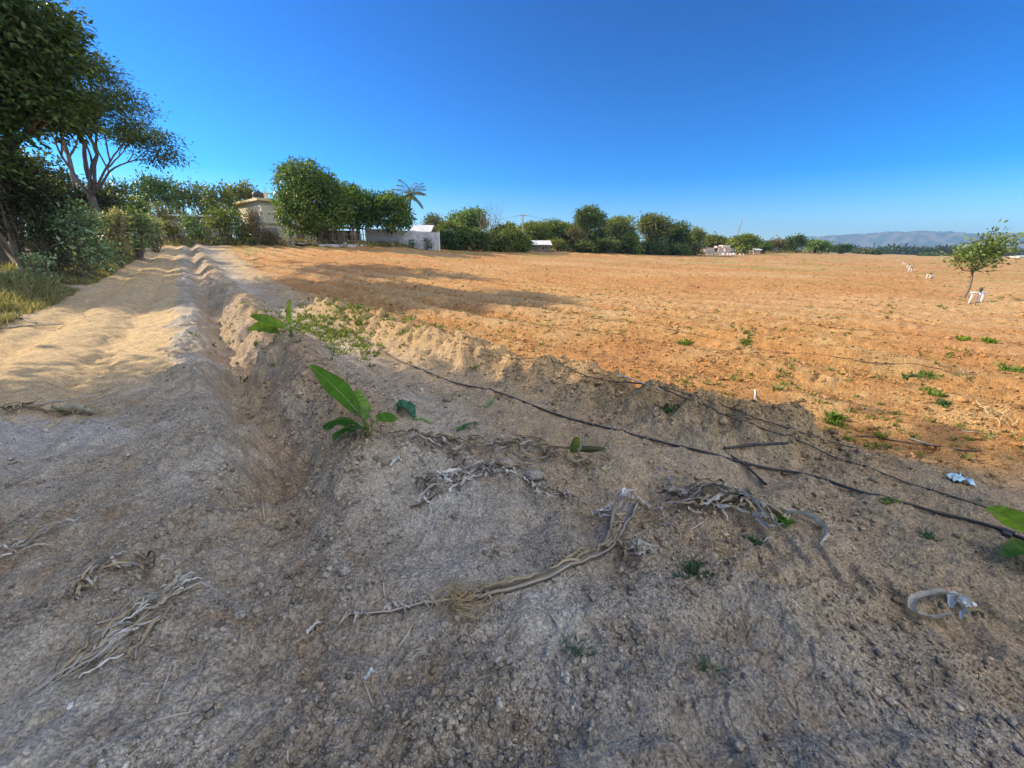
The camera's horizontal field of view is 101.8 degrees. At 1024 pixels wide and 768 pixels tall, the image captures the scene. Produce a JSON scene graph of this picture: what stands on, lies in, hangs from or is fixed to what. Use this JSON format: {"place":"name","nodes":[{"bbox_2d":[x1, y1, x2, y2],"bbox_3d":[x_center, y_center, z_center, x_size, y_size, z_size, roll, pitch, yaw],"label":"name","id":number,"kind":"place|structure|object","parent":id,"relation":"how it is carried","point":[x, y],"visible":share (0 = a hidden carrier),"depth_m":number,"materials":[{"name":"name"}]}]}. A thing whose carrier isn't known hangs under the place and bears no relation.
{"place":"outdoors","nodes":[
{"label":"outdoors","id":0,"kind":"place"},
{"bbox_2d":[0,245,184,436],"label":"dirt track","id":1,"kind":"structure","parent":0,"point":[107,348],"depth_m":7.27,"materials":[{"name":"soil"}]},
{"bbox_2d":[0,398,108,415],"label":"leaf pile","id":2,"kind":"object","parent":1,"relation":"on","point":[22,405],"visible":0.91,"depth_m":4.29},
{"bbox_2d":[50,403,94,412],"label":"dry leaf","id":3,"kind":"object","parent":2,"relation":"on","point":[67,407],"visible":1,"depth_m":4.23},
{"bbox_2d":[17,197,126,273],"bbox_3d":[-18.038,-5.980,17.087,2.817,3.496,3.004,14,23,37],"label":"roadside shrub","id":4,"kind":"object","parent":1,"relation":"on","point":[100,250],"visible":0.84,"depth_m":17.00,"materials":[{"name":"green plant"}]},
{"bbox_2d":[49,259,108,278],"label":"roadside shrub","id":5,"kind":"object","parent":1,"relation":"on","point":[84,273],"visible":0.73,"depth_m":16.12,"materials":[{"name":"green plant"}]},
{"bbox_2d":[82,205,139,267],"bbox_3d":[-20.875,-7.569,21.755,2.450,3.416,2.371,11,20,29],"label":"roadside shrub","id":6,"kind":"object","parent":1,"relation":"on","point":[117,237],"visible":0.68,"depth_m":21.69,"materials":[{"name":"green plant"}]},
{"bbox_2d":[107,191,158,238],"bbox_3d":[-34.004,-14.622,37.399,3.557,4.929,3.593,-12,22,-34],"label":"roadside shrub","id":7,"kind":"object","parent":1,"relation":"on","point":[139,203],"visible":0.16,"depth_m":37.12,"materials":[{"name":"green plant"}]},
{"bbox_2d":[108,203,164,260],"bbox_3d":[-24.668,-9.883,27.458,2.799,3.778,2.790,0,18,0],"label":"roadside shrub","id":8,"kind":"object","parent":1,"relation":"on","point":[140,223],"visible":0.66,"depth_m":27.34,"materials":[{"name":"green plant"}]},
{"bbox_2d":[138,212,173,251],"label":"roadside shrub","id":9,"kind":"object","parent":1,"relation":"on","point":[154,246],"visible":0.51,"depth_m":34.97,"materials":[{"name":"green plant"}]},
{"bbox_2d":[127,169,185,213],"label":"leafy tree","id":10,"kind":"object","parent":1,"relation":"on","point":[150,187],"visible":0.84,"depth_m":50.73,"materials":[{"name":"green plant"}]},
{"bbox_2d":[148,197,179,242],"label":"bush","id":11,"kind":"object","parent":1,"relation":"on","point":[162,214],"visible":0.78,"depth_m":41.01,"materials":[{"name":"green plant"}]},
{"bbox_2d":[162,177,196,214],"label":"leafy tree","id":12,"kind":"object","parent":1,"relation":"on","point":[183,195],"visible":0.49,"depth_m":54.86,"materials":[{"name":"green plant"}]},
{"bbox_2d":[0,238,1023,767],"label":"ground","id":13,"kind":"structure","parent":0,"point":[206,288],"depth_m":2.30,"materials":[{"name":"soil"}]},
{"bbox_2d":[0,156,79,272],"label":"roadside shrub","id":14,"kind":"object","parent":13,"relation":"on","point":[13,228],"visible":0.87,"depth_m":15.78,"materials":[{"name":"green plant"}]},
{"bbox_2d":[12,249,68,284],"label":"roadside shrub","id":15,"kind":"object","parent":13,"relation":"on","point":[34,258],"visible":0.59,"depth_m":14.37,"materials":[{"name":"green plant"}]},
{"bbox_2d":[0,516,81,560],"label":"leaf pile","id":16,"kind":"object","parent":13,"relation":"on","point":[24,538],"visible":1,"depth_m":2.41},
{"bbox_2d":[2,144,86,208],"bbox_3d":[-41.637,-16.738,36.349,7.894,8.346,7.307,0,18,0],"label":"leafy tree","id":17,"kind":"object","parent":13,"relation":"on","point":[40,161],"visible":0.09,"depth_m":36.15,"materials":[{"name":"green plant"}]},
{"bbox_2d":[0,170,93,250],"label":"roadside shrub","id":18,"kind":"object","parent":13,"relation":"on","point":[59,191],"visible":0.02,"depth_m":25.23,"materials":[{"name":"green plant"}]},
{"bbox_2d":[7,159,93,260],"bbox_3d":[-21.683,-7.814,19.565,2.953,4.903,3.060,0,18,0],"label":"roadside shrub","id":19,"kind":"object","parent":13,"relation":"on","point":[52,182],"visible":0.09,"depth_m":19.21,"materials":[{"name":"green plant"}]},
{"bbox_2d":[25,246,82,273],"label":"roadside shrub","id":20,"kind":"object","parent":13,"relation":"on","point":[63,261],"visible":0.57,"depth_m":15.74,"materials":[{"name":"green plant"}]},
{"bbox_2d":[0,0,123,266],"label":"shade tree","id":21,"kind":"object","parent":13,"relation":"on","point":[40,96],"visible":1,"depth_m":14.79,"materials":[{"name":"green plant"}]},
{"bbox_2d":[54,88,89,235],"bbox_3d":[-32.114,-16.632,30.090,5.699,12.878,3.383,0,18,0],"label":"dead tree","id":22,"kind":"object","parent":13,"relation":"on","point":[70,163],"visible":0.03,"depth_m":30.39,"materials":[{"name":"wood"}]},
{"bbox_2d":[0,248,146,328],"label":"verge grass","id":23,"kind":"structure","parent":13,"relation":"on","point":[15,299],"depth_m":12.59,"materials":[{"name":"green plant"}]},
{"bbox_2d":[62,179,131,240],"bbox_3d":[-27.800,-11.195,28.037,4.087,5.237,3.951,14,22,35],"label":"roadside shrub","id":24,"kind":"object","parent":13,"relation":"on","point":[103,198],"visible":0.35,"depth_m":27.33,"materials":[{"name":"green plant"}]},
{"bbox_2d":[91,716,119,737],"bbox_3d":[-1.465,1.240,1.502,0.079,0.038,0.070,-9,20,-27],"label":"stone","id":25,"kind":"object","parent":13,"relation":"on","point":[106,727],"visible":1,"depth_m":1.49,"materials":[{"name":"stone"}]},
{"bbox_2d":[32,0,196,249],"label":"sparse tree","id":26,"kind":"object","parent":13,"relation":"on","point":[131,135],"visible":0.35,"depth_m":24.82,"materials":[{"name":"green plant"}]},
{"bbox_2d":[24,571,212,696],"bbox_3d":[-1.731,1.076,1.897,0.276,0.102,0.686,5,19,15],"label":"leaf pile","id":27,"kind":"object","parent":13,"relation":"on","point":[112,628],"visible":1,"depth_m":1.84,"materials":[{"name":"plant"}]},
{"bbox_2d":[64,546,174,609],"bbox_3d":[-2.064,0.964,2.169,0.382,0.099,0.404,13,22,34],"label":"leaf pile","id":28,"kind":"object","parent":13,"relation":"on","point":[88,570],"visible":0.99,"depth_m":2.16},
{"bbox_2d":[97,173,153,234],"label":"leafy tree","id":29,"kind":"object","parent":13,"relation":"on","point":[123,186],"visible":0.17,"depth_m":45.13,"materials":[{"name":"green plant"}]},
{"bbox_2d":[142,214,221,239],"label":"fence","id":30,"kind":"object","parent":13,"relation":"on","point":[213,234],"depth_m":47.67,"materials":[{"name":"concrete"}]},
{"bbox_2d":[248,299,305,337],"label":"banana plant","id":31,"kind":"object","parent":13,"relation":"on","point":[268,324],"visible":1,"depth_m":5.72,"materials":[{"name":"green plant"}]},
{"bbox_2d":[188,294,478,395],"bbox_3d":[-3.804,-1.211,8.451,4.521,0.842,8.514,-9,20,-28],"label":"grass patch","id":32,"kind":"object","parent":13,"relation":"on","point":[341,333],"visible":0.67,"depth_m":8.14,"materials":[{"name":"green plant"}]},
{"bbox_2d":[309,364,397,440],"bbox_3d":[-1.196,0.160,3.178,0.596,0.627,0.275,-5,19,-17],"label":"banana plant","id":33,"kind":"object","parent":13,"relation":"on","point":[338,389],"visible":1,"depth_m":3.20,"materials":[{"name":"green plant"}]},
{"bbox_2d":[395,400,415,417],"bbox_3d":[-1.008,0.244,3.928,0.205,0.177,0.106,-2,18,-7],"label":"leaf scrap","id":34,"kind":"object","parent":13,"relation":"on","point":[409,406],"visible":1,"depth_m":3.95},
{"bbox_2d":[397,454,529,509],"bbox_3d":[-0.357,0.665,3.112,0.982,0.136,0.633,-5,19,-15],"label":"leaf pile","id":35,"kind":"object","parent":13,"relation":"on","point":[488,466],"visible":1,"depth_m":3.09,"materials":[{"name":"plant"}]},
{"bbox_2d":[388,426,565,463],"bbox_3d":[-0.303,0.479,3.549,1.542,0.252,0.613,0,18,0],"label":"leaf pile","id":36,"kind":"object","parent":13,"relation":"on","point":[447,436],"visible":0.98,"depth_m":3.54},
{"bbox_2d":[338,498,638,625],"bbox_3d":[0.075,0.965,2.280,1.912,0.127,0.351,-10,21,-30],"label":"dry banana stalk","id":37,"kind":"object","parent":13,"relation":"on","point":[623,512],"visible":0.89,"depth_m":2.21,"materials":[{"name":"beige plant"}]},
{"bbox_2d":[427,575,503,620],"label":"root fibres","id":38,"kind":"object","parent":37,"relation":"on","point":[459,601],"visible":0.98,"depth_m":2.02,"materials":[{"name":"brown plant"}]},
{"bbox_2d":[0,313,1023,767],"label":"soil clods","id":39,"kind":"object","parent":13,"relation":"on","point":[458,719],"visible":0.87,"depth_m":1.79,"materials":[{"name":"soil"}]},
{"bbox_2d":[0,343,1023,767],"bbox_3d":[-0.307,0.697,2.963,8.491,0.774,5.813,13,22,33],"label":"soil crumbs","id":40,"kind":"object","parent":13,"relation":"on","point":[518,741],"visible":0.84,"depth_m":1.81,"materials":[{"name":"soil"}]},
{"bbox_2d":[3,288,1023,767],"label":"straw litter","id":41,"kind":"object","parent":13,"relation":"on","point":[493,626],"visible":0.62,"depth_m":1.85,"materials":[{"name":"beige plant"}]},
{"bbox_2d":[528,479,577,502],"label":"leaf pile","id":42,"kind":"object","parent":13,"relation":"on","point":[532,484],"visible":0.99,"depth_m":2.99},
{"bbox_2d":[544,448,611,467],"bbox_3d":[0.528,0.580,3.385,0.529,0.114,0.261,13,22,33],"label":"leaf pile","id":43,"kind":"object","parent":13,"relation":"on","point":[578,460],"visible":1,"depth_m":3.36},
{"bbox_2d":[553,436,605,452],"bbox_3d":[0.589,0.524,3.551,0.561,0.218,0.124,4,18,11],"label":"cut banana stub","id":44,"kind":"object","parent":13,"relation":"on","point":[576,446],"visible":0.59,"depth_m":3.54,"materials":[{"name":"green plant"}]},
{"bbox_2d":[559,630,599,668],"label":"weed plant","id":45,"kind":"object","parent":13,"relation":"on","point":[579,649],"visible":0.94,"depth_m":1.81,"materials":[{"name":"green plant"}]},
{"bbox_2d":[591,488,651,516],"bbox_3d":[0.727,0.820,2.900,0.496,0.089,0.253,-7,20,-23],"label":"leaf pile","id":46,"kind":"object","parent":13,"relation":"on","point":[625,493],"visible":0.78,"depth_m":2.95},
{"bbox_2d":[602,537,653,566],"bbox_3d":[0.656,0.923,2.356,0.251,0.117,0.178,16,24,40],"label":"leaf pile","id":47,"kind":"object","parent":13,"relation":"on","point":[642,548],"visible":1,"depth_m":2.34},
{"bbox_2d":[356,335,1023,539],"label":"irrigation hose","id":48,"kind":"object","parent":13,"relation":"on","point":[863,492],"visible":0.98,"depth_m":3.35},
{"bbox_2d":[671,554,719,583],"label":"weed plant","id":49,"kind":"object","parent":13,"relation":"on","point":[691,565],"visible":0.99,"depth_m":2.23,"materials":[{"name":"green plant"}]},
{"bbox_2d":[684,639,731,685],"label":"weed plant","id":50,"kind":"object","parent":13,"relation":"on","point":[704,665],"visible":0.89,"depth_m":1.75,"materials":[{"name":"green plant"}]},
{"bbox_2d":[653,478,789,533],"bbox_3d":[1.401,0.781,2.785,0.808,0.207,0.429,11,21,30],"label":"leaf pile","id":51,"kind":"object","parent":13,"relation":"on","point":[751,501],"visible":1,"depth_m":2.76,"materials":[{"name":"plant"}]},
{"bbox_2d":[463,343,986,507],"bbox_3d":[1.206,0.104,4.382,5.315,0.416,0.254,16,23,39],"label":"drip line","id":52,"kind":"object","parent":13,"relation":"on","point":[767,430],"visible":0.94,"depth_m":3.45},
{"bbox_2d":[610,377,867,457],"bbox_3d":[1.903,0.239,3.884,2.277,0.318,0.369,12,21,33],"label":"drip line","id":53,"kind":"object","parent":13,"relation":"on","point":[749,415],"visible":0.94,"depth_m":3.55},
{"bbox_2d":[768,505,828,543],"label":"dry leaf","id":54,"kind":"object","parent":13,"relation":"on","point":[817,520],"visible":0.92,"depth_m":2.61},
{"bbox_2d":[908,588,962,619],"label":"curled leaf","id":55,"kind":"object","parent":13,"relation":"on","point":[913,599],"visible":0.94,"depth_m":2.09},
{"bbox_2d":[946,591,976,618],"bbox_3d":[2.251,1.097,2.089,0.140,0.090,0.105,-11,21,-32],"label":"leaf scrap","id":56,"kind":"object","parent":13,"relation":"on","point":[953,599],"visible":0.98,"depth_m":2.08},
{"bbox_2d":[984,505,1023,556],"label":"banana plant","id":57,"kind":"object","parent":13,"relation":"on","point":[1012,518],"visible":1,"depth_m":2.33,"materials":[{"name":"green plant"}]},
{"bbox_2d":[17,0,1023,246],"label":"sky","id":58,"kind":"structure","parent":0,"point":[783,118],"materials":[{"name":"blue"}]},
{"bbox_2d":[227,243,1023,475],"bbox_3d":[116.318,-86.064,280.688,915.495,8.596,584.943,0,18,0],"label":"ploughed field","id":59,"kind":"structure","parent":0,"point":[511,262],"depth_m":10.84,"materials":[{"name":"soil"}]},
{"bbox_2d":[173,210,211,239],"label":"bush","id":60,"kind":"object","parent":59,"relation":"on","point":[186,224],"visible":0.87,"depth_m":42.84,"materials":[{"name":"green plant"}]},
{"bbox_2d":[181,177,218,214],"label":"leafy tree","id":61,"kind":"object","parent":59,"relation":"on","point":[196,195],"visible":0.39,"depth_m":56.24,"materials":[{"name":"green plant"}]},
{"bbox_2d":[196,179,242,237],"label":"leafy tree","id":62,"kind":"object","parent":59,"relation":"on","point":[225,198],"visible":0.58,"depth_m":50.00,"materials":[{"name":"green plant"}]},
{"bbox_2d":[199,201,260,245],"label":"bush","id":63,"kind":"object","parent":59,"relation":"on","point":[219,221],"visible":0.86,"depth_m":42.91,"materials":[{"name":"green plant"}]},
{"bbox_2d":[218,178,258,218],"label":"leafy tree","id":64,"kind":"object","parent":59,"relation":"on","point":[244,192],"visible":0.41,"depth_m":57.61,"materials":[{"name":"green plant"}]},
{"bbox_2d":[240,204,267,244],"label":"bush","id":65,"kind":"object","parent":59,"relation":"on","point":[254,226],"visible":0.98,"depth_m":43.27,"materials":[{"name":"green plant"}]},
{"bbox_2d":[235,198,330,239],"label":"house","id":66,"kind":"structure","parent":59,"relation":"on","point":[264,206],"depth_m":50.26,"materials":[{"name":"beige paint"}]},
{"bbox_2d":[265,155,356,243],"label":"mango tree","id":67,"kind":"object","parent":59,"relation":"on","point":[303,188],"visible":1,"depth_m":43.44,"materials":[{"name":"green plant"}]},
{"bbox_2d":[326,229,366,243],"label":"stick fence","id":68,"kind":"object","parent":59,"relation":"on","point":[340,238],"visible":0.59,"depth_m":48.33,"materials":[{"name":"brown wood"}]},
{"bbox_2d":[336,180,376,239],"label":"mango tree","id":69,"kind":"object","parent":59,"relation":"on","point":[354,190],"visible":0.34,"depth_m":49.49,"materials":[{"name":"green plant"}]},
{"bbox_2d":[355,185,417,234],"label":"mango tree","id":70,"kind":"object","parent":59,"relation":"on","point":[389,206],"visible":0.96,"depth_m":48.93,"materials":[{"name":"green plant"}]},
{"bbox_2d":[365,228,439,250],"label":"block wall","id":71,"kind":"structure","parent":59,"relation":"on","point":[373,234],"depth_m":50.55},
{"bbox_2d":[394,179,425,230],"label":"palm tree","id":72,"kind":"object","parent":59,"relation":"on","point":[410,194],"visible":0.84,"depth_m":60.23,"materials":[{"name":"green plant"}]},
{"bbox_2d":[420,211,445,230],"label":"field edge tree","id":73,"kind":"object","parent":59,"relation":"on","point":[433,219],"visible":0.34,"depth_m":69.73,"materials":[{"name":"green plant"}]},
{"bbox_2d":[434,225,464,249],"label":"bush","id":74,"kind":"object","parent":59,"relation":"on","point":[449,240],"visible":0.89,"depth_m":53.20,"materials":[{"name":"green plant"}]},
{"bbox_2d":[434,218,473,248],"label":"field edge tree","id":75,"kind":"object","parent":59,"relation":"on","point":[452,224],"visible":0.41,"depth_m":55.12,"materials":[{"name":"green plant"}]},
{"bbox_2d":[442,205,489,229],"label":"field edge tree","id":76,"kind":"object","parent":59,"relation":"on","point":[464,216],"visible":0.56,"depth_m":65.63,"materials":[{"name":"green plant"}]},
{"bbox_2d":[123,234,812,254],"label":"edge grass","id":77,"kind":"structure","parent":59,"relation":"on","point":[209,241],"depth_m":46.86,"materials":[{"name":"green plant"}]},
{"bbox_2d":[455,226,493,251],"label":"bush","id":78,"kind":"object","parent":59,"relation":"on","point":[476,237],"visible":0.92,"depth_m":55.77,"materials":[{"name":"green plant"}]},
{"bbox_2d":[484,229,524,252],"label":"bush","id":79,"kind":"object","parent":59,"relation":"on","point":[500,241],"visible":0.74,"depth_m":59.19,"materials":[{"name":"green plant"}]},
{"bbox_2d":[496,223,530,251],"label":"field edge tree","id":80,"kind":"object","parent":59,"relation":"on","point":[520,235],"visible":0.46,"depth_m":61.45,"materials":[{"name":"green plant"}]},
{"bbox_2d":[518,220,555,239],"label":"field edge tree","id":81,"kind":"object","parent":59,"relation":"on","point":[536,230],"visible":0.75,"depth_m":77.09,"materials":[{"name":"green plant"}]},
{"bbox_2d":[529,240,551,252],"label":"house","id":82,"kind":"structure","parent":59,"relation":"on","point":[542,246],"depth_m":68.63,"materials":[{"name":"metal"}]},
{"bbox_2d":[542,217,578,247],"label":"field edge tree","id":83,"kind":"object","parent":59,"relation":"on","point":[559,226],"visible":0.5,"depth_m":78.76,"materials":[{"name":"green plant"}]},
{"bbox_2d":[559,224,589,250],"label":"field edge tree","id":84,"kind":"object","parent":59,"relation":"on","point":[575,232],"visible":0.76,"depth_m":77.19,"materials":[{"name":"green plant"}]},
{"bbox_2d":[569,238,600,252],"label":"bush","id":85,"kind":"object","parent":59,"relation":"on","point":[587,246],"visible":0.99,"depth_m":76.75,"materials":[{"name":"green plant"}]},
{"bbox_2d":[570,203,609,241],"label":"field edge tree","id":86,"kind":"object","parent":59,"relation":"on","point":[589,219],"visible":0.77,"depth_m":80.83,"materials":[{"name":"green plant"}]},
{"bbox_2d":[590,236,622,252],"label":"bush","id":87,"kind":"object","parent":59,"relation":"on","point":[606,244],"visible":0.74,"depth_m":78.17,"materials":[{"name":"green plant"}]},
{"bbox_2d":[204,245,1023,528],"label":"field clods","id":88,"kind":"object","parent":59,"relation":"on","point":[722,421],"visible":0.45,"depth_m":5.08,"materials":[{"name":"soil"}]},
{"bbox_2d":[206,258,1023,561],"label":"field crumbs","id":89,"kind":"object","parent":59,"relation":"on","point":[646,443],"visible":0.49,"depth_m":5.06,"materials":[{"name":"soil"}]},
{"bbox_2d":[599,213,641,243],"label":"field edge tree","id":90,"kind":"object","parent":59,"relation":"on","point":[619,226],"visible":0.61,"depth_m":84.92,"materials":[{"name":"green plant"}]},
{"bbox_2d":[620,231,642,253],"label":"bush","id":91,"kind":"object","parent":59,"relation":"on","point":[632,238],"visible":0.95,"depth_m":80.56,"materials":[{"name":"green plant"}]},
{"bbox_2d":[245,247,1023,459],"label":"field weeds","id":92,"kind":"object","parent":59,"relation":"on","point":[876,434],"visible":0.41,"depth_m":5.59,"materials":[{"name":"green plant"}]},
{"bbox_2d":[637,239,669,254],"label":"bush","id":93,"kind":"object","parent":59,"relation":"on","point":[654,248],"visible":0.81,"depth_m":84.74,"materials":[{"name":"green plant"}]},
{"bbox_2d":[634,211,675,245],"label":"field edge tree","id":94,"kind":"object","parent":59,"relation":"on","point":[659,227],"visible":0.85,"depth_m":88.08,"materials":[{"name":"green plant"}]},
{"bbox_2d":[660,242,692,255],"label":"bush","id":95,"kind":"object","parent":59,"relation":"on","point":[676,248],"visible":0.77,"depth_m":87.47,"materials":[{"name":"green plant"}]},
{"bbox_2d":[665,220,694,244],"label":"field edge tree","id":96,"kind":"object","parent":59,"relation":"on","point":[681,235],"visible":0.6,"depth_m":91.57,"materials":[{"name":"green plant"}]},
{"bbox_2d":[688,225,708,248],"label":"field edge tree","id":97,"kind":"object","parent":59,"relation":"on","point":[697,234],"visible":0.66,"depth_m":96.10,"materials":[{"name":"green plant"}]},
{"bbox_2d":[703,231,727,251],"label":"field edge tree","id":98,"kind":"object","parent":59,"relation":"on","point":[713,240],"visible":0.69,"depth_m":119.18,"materials":[{"name":"green plant"}]},
{"bbox_2d":[702,245,743,254],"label":"ruined building","id":99,"kind":"structure","parent":59,"relation":"on","point":[724,249],"depth_m":106.88,"materials":[{"name":"paint"}]},
{"bbox_2d":[725,232,765,253],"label":"field edge tree","id":100,"kind":"object","parent":59,"relation":"on","point":[745,242],"visible":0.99,"depth_m":110.07,"materials":[{"name":"green plant"}]},
{"bbox_2d":[590,317,979,375],"bbox_3d":[4.094,-0.754,7.455,6.645,0.153,0.340,16,24,40],"label":"drip line","id":101,"kind":"object","parent":59,"relation":"on","point":[810,353],"visible":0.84,"depth_m":6.54,"materials":[{"name":"plastic"}]},
{"bbox_2d":[782,232,809,252],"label":"field edge tree","id":102,"kind":"object","parent":59,"relation":"on","point":[796,242],"visible":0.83,"depth_m":140.02,"materials":[{"name":"green plant"}]},
{"bbox_2d":[802,237,833,253],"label":"field edge tree","id":103,"kind":"object","parent":59,"relation":"on","point":[817,246],"visible":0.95,"depth_m":156.65,"materials":[{"name":"green plant"}]},
{"bbox_2d":[823,409,846,425],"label":"weed plant","id":104,"kind":"object","parent":59,"relation":"on","point":[836,417],"visible":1,"depth_m":4.08,"materials":[{"name":"green plant"}]},
{"bbox_2d":[929,218,1023,297],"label":"young tree","id":105,"kind":"object","parent":59,"relation":"on","point":[976,251],"visible":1,"depth_m":14.02,"materials":[{"name":"green plant"}]},
{"bbox_2d":[734,230,1023,250],"bbox_3d":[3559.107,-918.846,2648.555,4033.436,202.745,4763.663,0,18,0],"label":"hills","id":106,"kind":"structure","parent":0,"point":[920,238],"depth_m":3364.91,"materials":[{"name":"soil"}]},
{"bbox_3d":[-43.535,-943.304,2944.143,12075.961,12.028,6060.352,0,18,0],"label":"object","id":107,"kind":"structure","parent":0,"visible":0},
{"bbox_2d":[822,243,1023,256],"bbox_3d":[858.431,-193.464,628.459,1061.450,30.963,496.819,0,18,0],"label":"trees","id":108,"kind":"object","parent":107,"relation":"on","point":[903,250],"visible":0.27,"depth_m":430.44,"materials":[{"name":"green plant"}]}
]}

